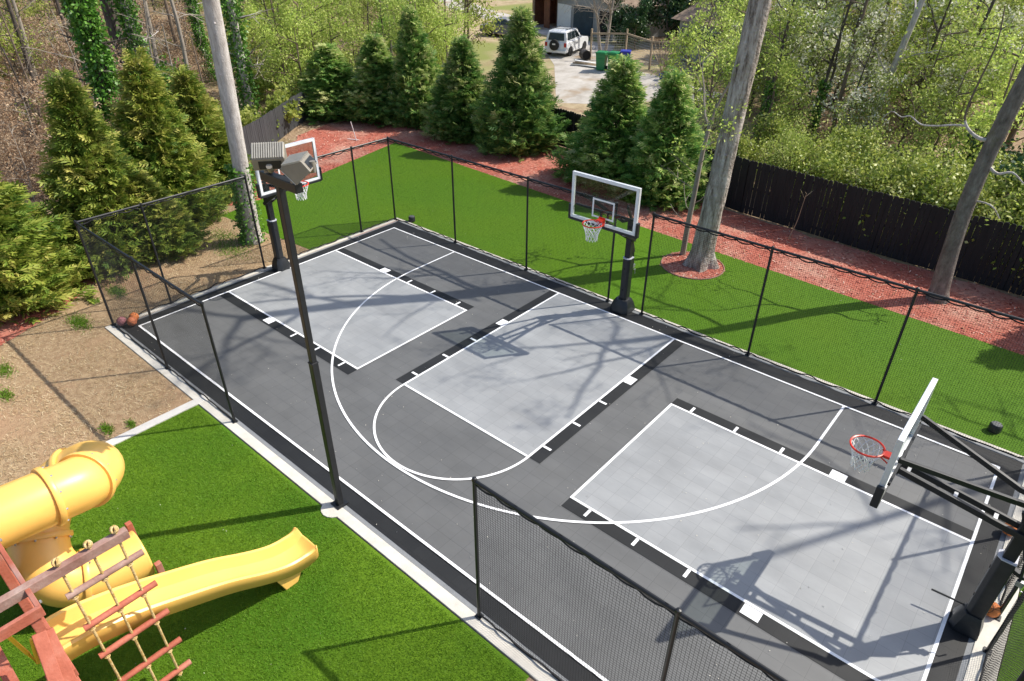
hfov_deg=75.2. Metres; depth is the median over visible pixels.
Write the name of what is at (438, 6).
spring sapling
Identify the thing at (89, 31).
ivy tree
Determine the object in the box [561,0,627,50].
bare yard tree
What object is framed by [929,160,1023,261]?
bush
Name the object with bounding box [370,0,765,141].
yard
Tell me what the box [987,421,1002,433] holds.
garden speaker
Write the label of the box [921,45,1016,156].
spring sapling
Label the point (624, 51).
wheelie bin
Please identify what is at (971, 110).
spring sapling
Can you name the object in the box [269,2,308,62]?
spring sapling
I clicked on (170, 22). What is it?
bare tree
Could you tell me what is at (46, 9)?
bare tree
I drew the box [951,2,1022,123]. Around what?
spring sapling
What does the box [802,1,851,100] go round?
bare tree
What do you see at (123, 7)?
ivy tree
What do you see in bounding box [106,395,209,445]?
paver edging
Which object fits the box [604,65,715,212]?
arborvitae
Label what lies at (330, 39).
spring sapling
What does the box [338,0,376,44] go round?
spring sapling
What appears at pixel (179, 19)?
beech sapling
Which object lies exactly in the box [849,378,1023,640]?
basketball hoop
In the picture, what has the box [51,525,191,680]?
rope ladder
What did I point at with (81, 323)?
grass tufts
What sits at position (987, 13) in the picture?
thicket tree
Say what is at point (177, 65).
beech sapling
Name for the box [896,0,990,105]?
spring sapling
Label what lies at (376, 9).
young tree
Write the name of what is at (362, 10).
spring sapling
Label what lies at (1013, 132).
spring sapling
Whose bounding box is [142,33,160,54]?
wood bush
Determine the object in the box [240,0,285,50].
spring sapling
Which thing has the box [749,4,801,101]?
spring sapling
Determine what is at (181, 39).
bare tree
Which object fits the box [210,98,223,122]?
wood bush
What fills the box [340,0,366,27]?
bare tree
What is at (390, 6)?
spring sapling
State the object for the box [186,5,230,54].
spring sapling
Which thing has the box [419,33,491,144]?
arborvitae
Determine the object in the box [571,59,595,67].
plank pile
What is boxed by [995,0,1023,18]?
young tree
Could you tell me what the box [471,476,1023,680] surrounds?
netting fence
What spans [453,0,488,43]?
bare tree
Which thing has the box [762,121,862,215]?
bush
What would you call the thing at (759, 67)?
spring sapling
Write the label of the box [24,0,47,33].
bare tree
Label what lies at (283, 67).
bare tree
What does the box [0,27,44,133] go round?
bare tree
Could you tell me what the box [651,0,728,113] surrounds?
spring sapling
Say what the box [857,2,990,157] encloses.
spring sapling
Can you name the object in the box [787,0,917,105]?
blossom tree
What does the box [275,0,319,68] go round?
spring sapling
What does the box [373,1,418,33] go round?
lime green tree
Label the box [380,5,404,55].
spring sapling
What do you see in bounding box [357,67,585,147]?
board fence
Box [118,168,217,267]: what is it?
arborvitae
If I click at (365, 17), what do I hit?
bare tree
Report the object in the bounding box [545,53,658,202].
arborvitae
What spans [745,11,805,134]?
spring sapling
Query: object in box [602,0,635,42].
magnolia
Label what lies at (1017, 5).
spring sapling
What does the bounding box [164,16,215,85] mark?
beech sapling
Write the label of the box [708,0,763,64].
spring sapling
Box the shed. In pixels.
[532,0,557,28]
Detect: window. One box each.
[680,27,695,44]
[696,30,711,48]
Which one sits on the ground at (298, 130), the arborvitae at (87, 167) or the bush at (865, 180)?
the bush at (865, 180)
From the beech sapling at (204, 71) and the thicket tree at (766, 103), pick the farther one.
the beech sapling at (204, 71)
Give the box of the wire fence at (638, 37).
[589,28,690,71]
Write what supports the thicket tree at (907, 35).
on the ground at (298, 130)
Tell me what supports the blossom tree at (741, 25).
on the ground at (298, 130)
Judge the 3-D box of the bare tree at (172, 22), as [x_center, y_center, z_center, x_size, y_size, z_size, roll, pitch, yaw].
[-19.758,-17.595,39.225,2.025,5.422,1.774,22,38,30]
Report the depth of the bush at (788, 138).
23.86 m
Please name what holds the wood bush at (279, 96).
on the ground at (298, 130)
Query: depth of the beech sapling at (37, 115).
26.55 m
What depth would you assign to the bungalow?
43.06 m
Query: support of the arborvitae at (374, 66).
on the mulch bed
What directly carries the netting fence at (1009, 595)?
on the kerb
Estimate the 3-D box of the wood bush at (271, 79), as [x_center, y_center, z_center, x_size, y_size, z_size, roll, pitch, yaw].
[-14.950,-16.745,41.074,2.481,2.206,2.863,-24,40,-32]
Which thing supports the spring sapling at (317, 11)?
on the ground at (298, 130)
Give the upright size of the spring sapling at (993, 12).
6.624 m
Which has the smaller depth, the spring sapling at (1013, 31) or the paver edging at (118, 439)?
the paver edging at (118, 439)
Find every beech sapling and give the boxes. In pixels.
[0,0,42,69]
[0,0,44,60]
[0,29,40,106]
[0,76,51,179]
[0,82,43,182]
[0,115,30,165]
[0,116,50,199]
[0,118,34,191]
[12,11,51,75]
[13,13,55,87]
[20,88,49,162]
[22,14,71,78]
[22,71,51,165]
[28,128,50,199]
[34,1,85,89]
[63,64,91,98]
[74,77,110,126]
[95,6,126,55]
[99,39,123,106]
[108,91,122,132]
[133,0,168,44]
[137,12,159,45]
[145,16,173,68]
[156,0,195,62]
[157,0,207,59]
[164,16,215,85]
[167,23,210,79]
[169,44,208,91]
[173,51,218,99]
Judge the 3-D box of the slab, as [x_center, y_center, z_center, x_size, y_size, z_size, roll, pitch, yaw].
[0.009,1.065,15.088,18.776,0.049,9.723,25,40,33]
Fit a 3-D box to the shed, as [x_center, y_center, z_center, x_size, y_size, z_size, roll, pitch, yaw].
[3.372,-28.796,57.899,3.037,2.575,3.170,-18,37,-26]
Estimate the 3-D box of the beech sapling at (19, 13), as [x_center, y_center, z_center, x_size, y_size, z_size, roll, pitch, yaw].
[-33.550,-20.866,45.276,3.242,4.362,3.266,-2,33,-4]
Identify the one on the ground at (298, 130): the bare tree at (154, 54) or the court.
the bare tree at (154, 54)
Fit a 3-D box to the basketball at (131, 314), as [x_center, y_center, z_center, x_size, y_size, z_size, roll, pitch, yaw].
[-9.844,-0.613,17.325,0.238,0.242,0.238,25,40,33]
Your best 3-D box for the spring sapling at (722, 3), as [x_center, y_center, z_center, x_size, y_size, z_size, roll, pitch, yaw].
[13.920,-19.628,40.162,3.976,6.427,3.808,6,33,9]
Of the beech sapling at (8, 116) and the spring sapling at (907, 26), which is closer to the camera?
the beech sapling at (8, 116)
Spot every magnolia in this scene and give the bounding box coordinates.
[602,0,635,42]
[616,0,653,49]
[640,0,693,43]
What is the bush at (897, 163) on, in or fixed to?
on the ground at (298, 130)
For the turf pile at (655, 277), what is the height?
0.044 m
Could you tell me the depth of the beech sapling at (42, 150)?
23.84 m
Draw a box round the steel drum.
[579,48,590,60]
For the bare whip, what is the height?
1.735 m
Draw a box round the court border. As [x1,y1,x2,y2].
[121,222,1022,680]
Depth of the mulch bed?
21.49 m
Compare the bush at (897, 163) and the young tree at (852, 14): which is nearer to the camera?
the bush at (897, 163)
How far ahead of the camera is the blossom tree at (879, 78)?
27.40 m
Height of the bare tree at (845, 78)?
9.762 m
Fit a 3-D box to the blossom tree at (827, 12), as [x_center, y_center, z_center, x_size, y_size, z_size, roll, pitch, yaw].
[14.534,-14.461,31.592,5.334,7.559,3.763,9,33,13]
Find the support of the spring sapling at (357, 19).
on the ground at (298, 130)
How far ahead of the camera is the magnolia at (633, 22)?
47.00 m
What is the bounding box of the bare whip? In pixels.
[788,190,813,238]
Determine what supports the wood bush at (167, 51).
on the ground at (298, 130)
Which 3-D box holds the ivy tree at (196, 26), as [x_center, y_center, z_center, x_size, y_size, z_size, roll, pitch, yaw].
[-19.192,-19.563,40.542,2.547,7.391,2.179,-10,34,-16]
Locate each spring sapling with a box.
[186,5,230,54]
[209,0,268,71]
[231,2,277,94]
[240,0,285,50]
[245,0,302,57]
[253,0,311,88]
[253,0,319,93]
[257,7,319,93]
[267,0,353,72]
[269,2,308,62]
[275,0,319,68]
[298,0,339,47]
[299,0,366,70]
[304,0,327,26]
[306,10,329,47]
[326,0,352,23]
[332,3,365,61]
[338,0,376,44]
[347,0,400,51]
[348,0,375,30]
[356,0,376,28]
[361,0,403,56]
[362,3,379,29]
[372,0,462,73]
[374,0,442,65]
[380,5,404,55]
[383,0,402,39]
[419,3,445,61]
[420,12,446,67]
[427,0,446,24]
[427,0,481,38]
[431,6,471,70]
[434,0,479,64]
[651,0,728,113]
[679,7,742,139]
[702,0,772,89]
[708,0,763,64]
[709,0,765,80]
[711,0,746,63]
[737,0,803,119]
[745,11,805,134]
[749,0,825,150]
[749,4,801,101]
[829,3,858,80]
[857,0,943,103]
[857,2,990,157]
[870,5,958,127]
[874,0,929,83]
[887,42,1009,159]
[892,12,959,109]
[894,0,1012,131]
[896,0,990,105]
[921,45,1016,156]
[937,20,1023,163]
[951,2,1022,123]
[955,72,1023,164]
[964,0,1023,105]
[980,0,1023,103]
[992,0,1023,84]
[998,26,1023,98]
[1004,51,1023,146]
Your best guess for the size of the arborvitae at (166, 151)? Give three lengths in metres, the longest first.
5.658 x 4.190 x 4.124 m
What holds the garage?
on the yard at (487, 53)
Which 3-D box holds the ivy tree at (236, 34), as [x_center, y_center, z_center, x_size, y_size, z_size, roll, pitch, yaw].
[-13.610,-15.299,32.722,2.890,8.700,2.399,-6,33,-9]
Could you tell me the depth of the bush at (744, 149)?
25.82 m
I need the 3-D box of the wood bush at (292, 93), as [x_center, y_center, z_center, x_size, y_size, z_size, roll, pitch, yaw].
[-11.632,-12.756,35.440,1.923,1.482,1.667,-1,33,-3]
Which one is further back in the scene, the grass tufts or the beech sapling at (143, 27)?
the beech sapling at (143, 27)
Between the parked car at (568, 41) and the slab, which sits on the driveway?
the parked car at (568, 41)
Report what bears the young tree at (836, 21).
on the ground at (298, 130)
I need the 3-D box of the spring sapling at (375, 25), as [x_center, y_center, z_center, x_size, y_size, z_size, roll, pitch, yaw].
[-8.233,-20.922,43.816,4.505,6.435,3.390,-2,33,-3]
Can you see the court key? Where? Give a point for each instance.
(542, 373)
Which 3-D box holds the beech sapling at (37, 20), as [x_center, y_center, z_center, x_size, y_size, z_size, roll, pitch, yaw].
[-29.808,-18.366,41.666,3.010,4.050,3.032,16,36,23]
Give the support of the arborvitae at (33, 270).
on the mulch bed
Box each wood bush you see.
[12,89,50,130]
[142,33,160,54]
[162,36,180,59]
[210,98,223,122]
[224,104,279,139]
[236,82,266,108]
[244,83,302,122]
[248,69,274,93]
[252,50,283,84]
[284,88,295,100]
[290,67,303,89]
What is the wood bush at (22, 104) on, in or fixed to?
on the ground at (298, 130)
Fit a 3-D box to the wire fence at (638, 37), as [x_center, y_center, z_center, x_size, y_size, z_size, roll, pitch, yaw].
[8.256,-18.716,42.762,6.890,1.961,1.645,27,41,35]
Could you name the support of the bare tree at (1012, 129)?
on the ground at (298, 130)
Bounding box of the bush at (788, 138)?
[758,112,841,182]
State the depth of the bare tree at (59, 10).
39.72 m
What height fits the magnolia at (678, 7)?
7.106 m
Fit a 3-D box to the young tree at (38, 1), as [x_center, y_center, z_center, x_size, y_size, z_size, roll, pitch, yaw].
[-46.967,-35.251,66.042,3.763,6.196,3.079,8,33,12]
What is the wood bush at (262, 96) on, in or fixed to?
on the ground at (298, 130)
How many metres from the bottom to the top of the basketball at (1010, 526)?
0.243 m
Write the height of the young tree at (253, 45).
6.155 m
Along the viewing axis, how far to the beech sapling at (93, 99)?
24.31 m
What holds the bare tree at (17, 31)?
on the ground at (298, 130)
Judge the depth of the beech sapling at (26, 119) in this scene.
26.02 m
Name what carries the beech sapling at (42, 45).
on the ground at (298, 130)
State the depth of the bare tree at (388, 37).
41.09 m
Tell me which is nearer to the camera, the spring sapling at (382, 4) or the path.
the spring sapling at (382, 4)
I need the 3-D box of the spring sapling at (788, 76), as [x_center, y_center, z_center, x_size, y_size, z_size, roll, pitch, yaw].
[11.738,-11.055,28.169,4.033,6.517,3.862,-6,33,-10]
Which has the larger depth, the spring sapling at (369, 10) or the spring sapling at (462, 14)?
the spring sapling at (369, 10)
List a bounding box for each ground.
[0,0,1023,680]
[0,214,308,485]
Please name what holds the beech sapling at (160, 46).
on the ground at (298, 130)
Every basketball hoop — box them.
[255,137,322,271]
[568,170,641,314]
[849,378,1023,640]
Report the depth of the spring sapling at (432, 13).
37.34 m
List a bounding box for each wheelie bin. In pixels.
[595,50,608,69]
[607,51,619,68]
[620,49,630,61]
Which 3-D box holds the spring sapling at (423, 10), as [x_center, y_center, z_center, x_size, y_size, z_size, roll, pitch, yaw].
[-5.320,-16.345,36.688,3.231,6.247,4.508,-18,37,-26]
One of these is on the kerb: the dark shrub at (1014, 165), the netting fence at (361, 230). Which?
the netting fence at (361, 230)
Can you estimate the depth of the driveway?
40.75 m
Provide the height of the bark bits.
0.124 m
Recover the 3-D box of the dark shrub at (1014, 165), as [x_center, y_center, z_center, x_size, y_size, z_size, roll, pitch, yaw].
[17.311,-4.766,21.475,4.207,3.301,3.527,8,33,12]
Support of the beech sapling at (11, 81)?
on the ground at (298, 130)
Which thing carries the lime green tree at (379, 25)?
on the ground at (298, 130)
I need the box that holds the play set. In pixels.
[0,440,318,680]
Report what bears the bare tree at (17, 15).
on the ground at (298, 130)
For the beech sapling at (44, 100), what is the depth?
24.13 m
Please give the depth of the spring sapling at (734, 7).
33.17 m
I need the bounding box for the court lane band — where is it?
[220,248,973,680]
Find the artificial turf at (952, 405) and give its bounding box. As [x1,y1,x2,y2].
[224,143,1023,680]
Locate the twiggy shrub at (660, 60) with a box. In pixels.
[649,35,679,72]
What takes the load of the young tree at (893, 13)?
on the ground at (298, 130)
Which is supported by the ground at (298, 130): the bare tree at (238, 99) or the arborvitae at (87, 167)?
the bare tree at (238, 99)
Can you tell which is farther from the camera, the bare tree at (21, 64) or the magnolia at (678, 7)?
the magnolia at (678, 7)
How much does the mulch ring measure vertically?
0.001 m
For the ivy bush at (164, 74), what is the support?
on the ground at (298, 130)
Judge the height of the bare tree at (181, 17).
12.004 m
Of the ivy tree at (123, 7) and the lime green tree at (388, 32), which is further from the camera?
the lime green tree at (388, 32)
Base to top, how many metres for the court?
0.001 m
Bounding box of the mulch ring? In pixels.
[662,252,722,277]
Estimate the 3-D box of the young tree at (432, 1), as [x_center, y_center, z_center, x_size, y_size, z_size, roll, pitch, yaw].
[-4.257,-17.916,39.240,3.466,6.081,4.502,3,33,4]
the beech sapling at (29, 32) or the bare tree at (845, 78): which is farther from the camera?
the beech sapling at (29, 32)
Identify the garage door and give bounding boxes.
[557,3,571,27]
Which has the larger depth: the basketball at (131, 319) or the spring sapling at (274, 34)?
the spring sapling at (274, 34)
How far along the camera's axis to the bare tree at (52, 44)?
29.49 m
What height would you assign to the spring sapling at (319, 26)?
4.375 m
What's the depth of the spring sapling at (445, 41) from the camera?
33.73 m
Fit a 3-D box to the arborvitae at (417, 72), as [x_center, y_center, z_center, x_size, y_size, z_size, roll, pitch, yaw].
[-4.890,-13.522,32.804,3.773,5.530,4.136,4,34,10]
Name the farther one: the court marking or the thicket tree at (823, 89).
the thicket tree at (823, 89)
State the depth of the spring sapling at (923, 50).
30.69 m
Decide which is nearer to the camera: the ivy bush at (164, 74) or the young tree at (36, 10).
the ivy bush at (164, 74)
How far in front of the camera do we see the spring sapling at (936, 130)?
24.90 m
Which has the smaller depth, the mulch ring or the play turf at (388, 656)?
the play turf at (388, 656)
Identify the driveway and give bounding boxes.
[543,41,722,103]
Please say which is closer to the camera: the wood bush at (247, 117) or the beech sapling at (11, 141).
the beech sapling at (11, 141)
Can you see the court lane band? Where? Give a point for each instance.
(816, 654)
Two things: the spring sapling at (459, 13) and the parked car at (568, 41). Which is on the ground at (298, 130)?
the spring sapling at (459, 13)
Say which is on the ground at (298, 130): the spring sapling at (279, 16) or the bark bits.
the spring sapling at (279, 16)
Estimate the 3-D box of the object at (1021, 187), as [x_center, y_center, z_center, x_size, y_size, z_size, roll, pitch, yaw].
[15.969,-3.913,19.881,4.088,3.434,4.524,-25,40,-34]
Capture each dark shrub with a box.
[943,129,1023,182]
[995,155,1023,210]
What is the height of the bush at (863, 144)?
3.004 m
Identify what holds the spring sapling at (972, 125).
on the ground at (298, 130)
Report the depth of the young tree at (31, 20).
46.58 m
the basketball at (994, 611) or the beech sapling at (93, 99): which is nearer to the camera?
the basketball at (994, 611)
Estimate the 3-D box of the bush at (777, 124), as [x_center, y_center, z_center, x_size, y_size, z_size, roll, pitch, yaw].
[11.382,-8.433,27.704,2.888,2.704,3.482,1,32,0]
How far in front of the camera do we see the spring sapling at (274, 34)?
33.51 m
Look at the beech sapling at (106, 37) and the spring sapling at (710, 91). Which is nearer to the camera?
the spring sapling at (710, 91)
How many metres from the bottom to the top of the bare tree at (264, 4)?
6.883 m
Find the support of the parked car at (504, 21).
on the yard at (487, 53)
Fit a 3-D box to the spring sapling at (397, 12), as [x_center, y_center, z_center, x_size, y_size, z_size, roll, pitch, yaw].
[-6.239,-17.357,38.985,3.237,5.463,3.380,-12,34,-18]
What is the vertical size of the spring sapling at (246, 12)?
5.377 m
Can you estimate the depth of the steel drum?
44.45 m
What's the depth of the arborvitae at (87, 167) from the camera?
18.64 m
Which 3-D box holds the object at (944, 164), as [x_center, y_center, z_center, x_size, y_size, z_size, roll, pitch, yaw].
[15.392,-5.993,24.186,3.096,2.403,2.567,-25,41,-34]
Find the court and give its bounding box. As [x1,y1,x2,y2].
[142,228,995,680]
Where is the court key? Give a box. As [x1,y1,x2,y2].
[230,251,969,680]
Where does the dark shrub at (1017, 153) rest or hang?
on the ground at (298, 130)
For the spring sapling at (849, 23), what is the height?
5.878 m
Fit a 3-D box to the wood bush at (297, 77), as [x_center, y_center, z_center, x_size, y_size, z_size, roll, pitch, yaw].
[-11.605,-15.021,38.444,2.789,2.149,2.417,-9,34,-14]
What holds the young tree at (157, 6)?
on the ground at (298, 130)
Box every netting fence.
[73,175,266,423]
[274,136,618,301]
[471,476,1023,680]
[639,212,1023,621]
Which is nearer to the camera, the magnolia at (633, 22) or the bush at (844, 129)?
the bush at (844, 129)
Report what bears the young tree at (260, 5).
on the ground at (298, 130)
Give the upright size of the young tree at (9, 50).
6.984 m
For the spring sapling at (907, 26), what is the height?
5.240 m
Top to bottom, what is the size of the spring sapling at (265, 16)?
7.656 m
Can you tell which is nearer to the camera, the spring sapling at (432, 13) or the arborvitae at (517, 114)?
the arborvitae at (517, 114)
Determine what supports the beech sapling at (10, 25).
on the ground at (298, 130)
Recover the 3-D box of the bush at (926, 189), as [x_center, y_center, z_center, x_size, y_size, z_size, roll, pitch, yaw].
[12.769,-4.605,21.189,4.256,3.304,3.529,13,35,19]
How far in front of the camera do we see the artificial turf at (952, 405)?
18.87 m
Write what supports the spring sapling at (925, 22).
on the ground at (298, 130)
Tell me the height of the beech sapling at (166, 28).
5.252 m
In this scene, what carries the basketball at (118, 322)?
on the court border
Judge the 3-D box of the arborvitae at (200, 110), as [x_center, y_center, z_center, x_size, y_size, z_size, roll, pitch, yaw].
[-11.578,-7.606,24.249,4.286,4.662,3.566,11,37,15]
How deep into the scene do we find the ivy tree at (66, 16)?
43.71 m
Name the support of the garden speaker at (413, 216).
on the artificial turf at (952, 405)
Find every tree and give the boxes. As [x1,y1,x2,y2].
[0,0,43,89]
[0,0,44,86]
[0,0,61,48]
[0,8,47,137]
[0,8,59,103]
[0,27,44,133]
[1,0,71,66]
[18,0,92,97]
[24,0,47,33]
[26,0,50,20]
[28,0,52,17]
[41,0,87,84]
[50,9,81,86]
[58,0,83,67]
[58,0,131,133]
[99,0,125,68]
[102,0,172,74]
[105,0,158,68]
[114,0,168,68]
[133,0,205,86]
[137,24,177,94]
[149,0,184,18]
[149,0,196,66]
[152,0,190,29]
[152,1,186,57]
[177,0,216,82]
[177,30,218,99]
[202,0,268,247]
[208,0,262,118]
[212,2,274,74]
[226,0,282,114]
[245,0,303,91]
[247,0,318,53]
[270,0,296,91]
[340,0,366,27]
[352,2,371,49]
[367,0,416,52]
[370,0,388,20]
[371,0,401,57]
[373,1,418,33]
[383,16,397,55]
[398,2,461,27]
[413,0,461,60]
[444,0,503,59]
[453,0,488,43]
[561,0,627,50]
[659,12,764,254]
[682,0,771,272]
[717,0,805,108]
[747,0,820,142]
[754,0,867,115]
[759,0,857,91]
[770,0,893,118]
[778,0,855,45]
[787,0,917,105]
[802,0,893,133]
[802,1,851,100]
[806,0,872,142]
[821,12,908,144]
[831,1,880,38]
[834,0,899,99]
[847,0,923,48]
[847,0,1007,130]
[854,0,983,98]
[867,0,948,130]
[872,0,910,53]
[880,5,1023,304]
[890,0,1023,82]
[901,4,1023,154]
[929,0,1016,142]
[985,48,1023,147]
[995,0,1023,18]
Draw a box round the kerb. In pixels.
[105,218,1023,680]
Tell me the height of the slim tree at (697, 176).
7.328 m
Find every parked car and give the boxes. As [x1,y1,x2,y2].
[479,17,534,35]
[544,26,587,55]
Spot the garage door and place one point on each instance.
(564, 16)
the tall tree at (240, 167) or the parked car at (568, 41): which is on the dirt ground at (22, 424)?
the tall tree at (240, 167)
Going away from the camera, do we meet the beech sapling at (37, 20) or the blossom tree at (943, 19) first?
the blossom tree at (943, 19)
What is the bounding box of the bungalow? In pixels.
[671,0,894,82]
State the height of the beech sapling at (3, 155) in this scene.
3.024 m
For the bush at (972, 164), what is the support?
on the ground at (298, 130)
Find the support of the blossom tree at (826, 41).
on the ground at (298, 130)
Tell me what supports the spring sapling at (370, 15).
on the ground at (298, 130)
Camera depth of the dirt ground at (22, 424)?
15.37 m
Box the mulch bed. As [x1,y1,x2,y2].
[0,118,1023,454]
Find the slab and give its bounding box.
[118,221,1023,680]
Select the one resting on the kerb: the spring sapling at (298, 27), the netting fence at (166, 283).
the netting fence at (166, 283)
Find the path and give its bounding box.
[440,0,556,35]
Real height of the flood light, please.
6.472 m
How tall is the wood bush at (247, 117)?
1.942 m
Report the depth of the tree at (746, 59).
17.95 m
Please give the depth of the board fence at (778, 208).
20.84 m
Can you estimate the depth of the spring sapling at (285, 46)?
35.27 m
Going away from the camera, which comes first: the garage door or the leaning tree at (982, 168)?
the leaning tree at (982, 168)
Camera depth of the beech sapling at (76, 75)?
29.88 m
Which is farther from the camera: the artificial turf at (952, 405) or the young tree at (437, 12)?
the young tree at (437, 12)
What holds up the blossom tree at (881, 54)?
on the ground at (298, 130)
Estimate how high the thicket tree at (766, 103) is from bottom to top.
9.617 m
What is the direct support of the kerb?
on the ground at (298, 130)
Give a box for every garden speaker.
[408,215,414,221]
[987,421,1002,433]
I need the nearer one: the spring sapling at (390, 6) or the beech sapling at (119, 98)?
the beech sapling at (119, 98)
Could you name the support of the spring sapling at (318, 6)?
on the ground at (298, 130)
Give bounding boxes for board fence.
[242,69,356,159]
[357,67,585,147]
[702,147,1023,295]
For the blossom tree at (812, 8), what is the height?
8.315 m
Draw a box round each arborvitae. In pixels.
[0,171,97,325]
[32,66,166,286]
[105,45,231,231]
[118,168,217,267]
[166,64,259,198]
[295,42,362,124]
[344,32,400,127]
[386,4,442,130]
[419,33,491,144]
[470,5,571,161]
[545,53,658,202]
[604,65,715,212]
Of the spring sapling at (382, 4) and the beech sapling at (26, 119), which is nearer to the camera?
the beech sapling at (26, 119)
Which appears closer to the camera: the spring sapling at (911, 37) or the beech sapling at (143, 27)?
the spring sapling at (911, 37)
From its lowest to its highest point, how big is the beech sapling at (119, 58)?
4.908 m
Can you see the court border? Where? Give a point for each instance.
(949, 654)
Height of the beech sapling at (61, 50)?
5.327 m
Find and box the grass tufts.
[0,228,248,436]
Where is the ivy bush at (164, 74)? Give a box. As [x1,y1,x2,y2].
[153,55,200,92]
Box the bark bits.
[20,122,1023,350]
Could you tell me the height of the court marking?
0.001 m
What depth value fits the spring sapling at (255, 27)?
40.69 m
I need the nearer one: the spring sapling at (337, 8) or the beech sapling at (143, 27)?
the beech sapling at (143, 27)
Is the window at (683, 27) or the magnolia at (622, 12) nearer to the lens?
the window at (683, 27)
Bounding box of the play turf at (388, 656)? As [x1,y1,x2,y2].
[0,405,528,680]
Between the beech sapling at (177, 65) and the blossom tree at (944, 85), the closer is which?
the blossom tree at (944, 85)
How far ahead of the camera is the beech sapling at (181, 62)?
35.87 m
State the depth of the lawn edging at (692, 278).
19.86 m
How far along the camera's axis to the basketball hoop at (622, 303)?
15.77 m
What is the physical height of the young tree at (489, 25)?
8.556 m
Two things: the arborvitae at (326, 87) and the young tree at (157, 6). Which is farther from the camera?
the young tree at (157, 6)
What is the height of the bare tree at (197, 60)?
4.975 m
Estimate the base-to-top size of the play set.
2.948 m
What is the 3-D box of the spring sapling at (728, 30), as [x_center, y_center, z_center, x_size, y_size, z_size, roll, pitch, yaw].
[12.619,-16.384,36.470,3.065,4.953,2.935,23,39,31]
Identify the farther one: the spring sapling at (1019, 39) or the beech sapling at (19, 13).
the beech sapling at (19, 13)
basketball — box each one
[116,317,126,325]
[126,317,136,325]
[129,312,138,319]
[986,602,1000,617]
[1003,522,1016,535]
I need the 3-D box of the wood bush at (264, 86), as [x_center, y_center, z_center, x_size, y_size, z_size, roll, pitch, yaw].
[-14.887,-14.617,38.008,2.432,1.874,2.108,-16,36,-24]
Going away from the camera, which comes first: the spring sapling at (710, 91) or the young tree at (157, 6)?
the spring sapling at (710, 91)
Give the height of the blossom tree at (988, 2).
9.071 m
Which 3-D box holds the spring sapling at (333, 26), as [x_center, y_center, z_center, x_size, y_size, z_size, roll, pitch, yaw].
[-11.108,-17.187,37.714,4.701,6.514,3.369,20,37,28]
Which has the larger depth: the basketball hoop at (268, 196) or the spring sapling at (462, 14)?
the spring sapling at (462, 14)
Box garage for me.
[557,0,690,40]
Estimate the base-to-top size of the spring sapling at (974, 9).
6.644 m
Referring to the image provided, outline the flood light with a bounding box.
[251,141,348,509]
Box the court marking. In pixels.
[139,227,999,680]
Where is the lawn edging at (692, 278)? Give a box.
[661,251,724,279]
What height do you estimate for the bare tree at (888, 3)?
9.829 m
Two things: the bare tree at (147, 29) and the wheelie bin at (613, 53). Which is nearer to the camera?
the bare tree at (147, 29)
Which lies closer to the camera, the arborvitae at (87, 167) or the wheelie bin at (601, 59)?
the arborvitae at (87, 167)
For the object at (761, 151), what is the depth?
25.05 m
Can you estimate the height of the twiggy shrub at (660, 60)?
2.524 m
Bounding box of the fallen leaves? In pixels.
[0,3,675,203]
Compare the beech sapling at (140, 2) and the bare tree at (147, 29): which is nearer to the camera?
the bare tree at (147, 29)
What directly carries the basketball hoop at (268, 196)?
on the court border
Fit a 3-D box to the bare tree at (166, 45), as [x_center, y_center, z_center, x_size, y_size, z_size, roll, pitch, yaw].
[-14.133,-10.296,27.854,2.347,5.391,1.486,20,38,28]
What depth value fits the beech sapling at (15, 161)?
24.73 m
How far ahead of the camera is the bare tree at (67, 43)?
35.65 m
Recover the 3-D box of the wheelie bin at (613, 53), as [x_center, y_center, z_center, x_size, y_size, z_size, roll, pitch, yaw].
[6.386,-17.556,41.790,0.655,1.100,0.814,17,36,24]
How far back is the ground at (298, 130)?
32.59 m
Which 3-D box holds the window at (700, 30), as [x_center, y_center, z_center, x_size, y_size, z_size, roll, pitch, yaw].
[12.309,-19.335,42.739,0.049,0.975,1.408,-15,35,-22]
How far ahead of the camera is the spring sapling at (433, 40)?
36.88 m
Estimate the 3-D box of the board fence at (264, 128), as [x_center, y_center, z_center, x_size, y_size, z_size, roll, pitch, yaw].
[-10.813,-11.367,33.148,0.471,1.448,17.164,5,33,7]

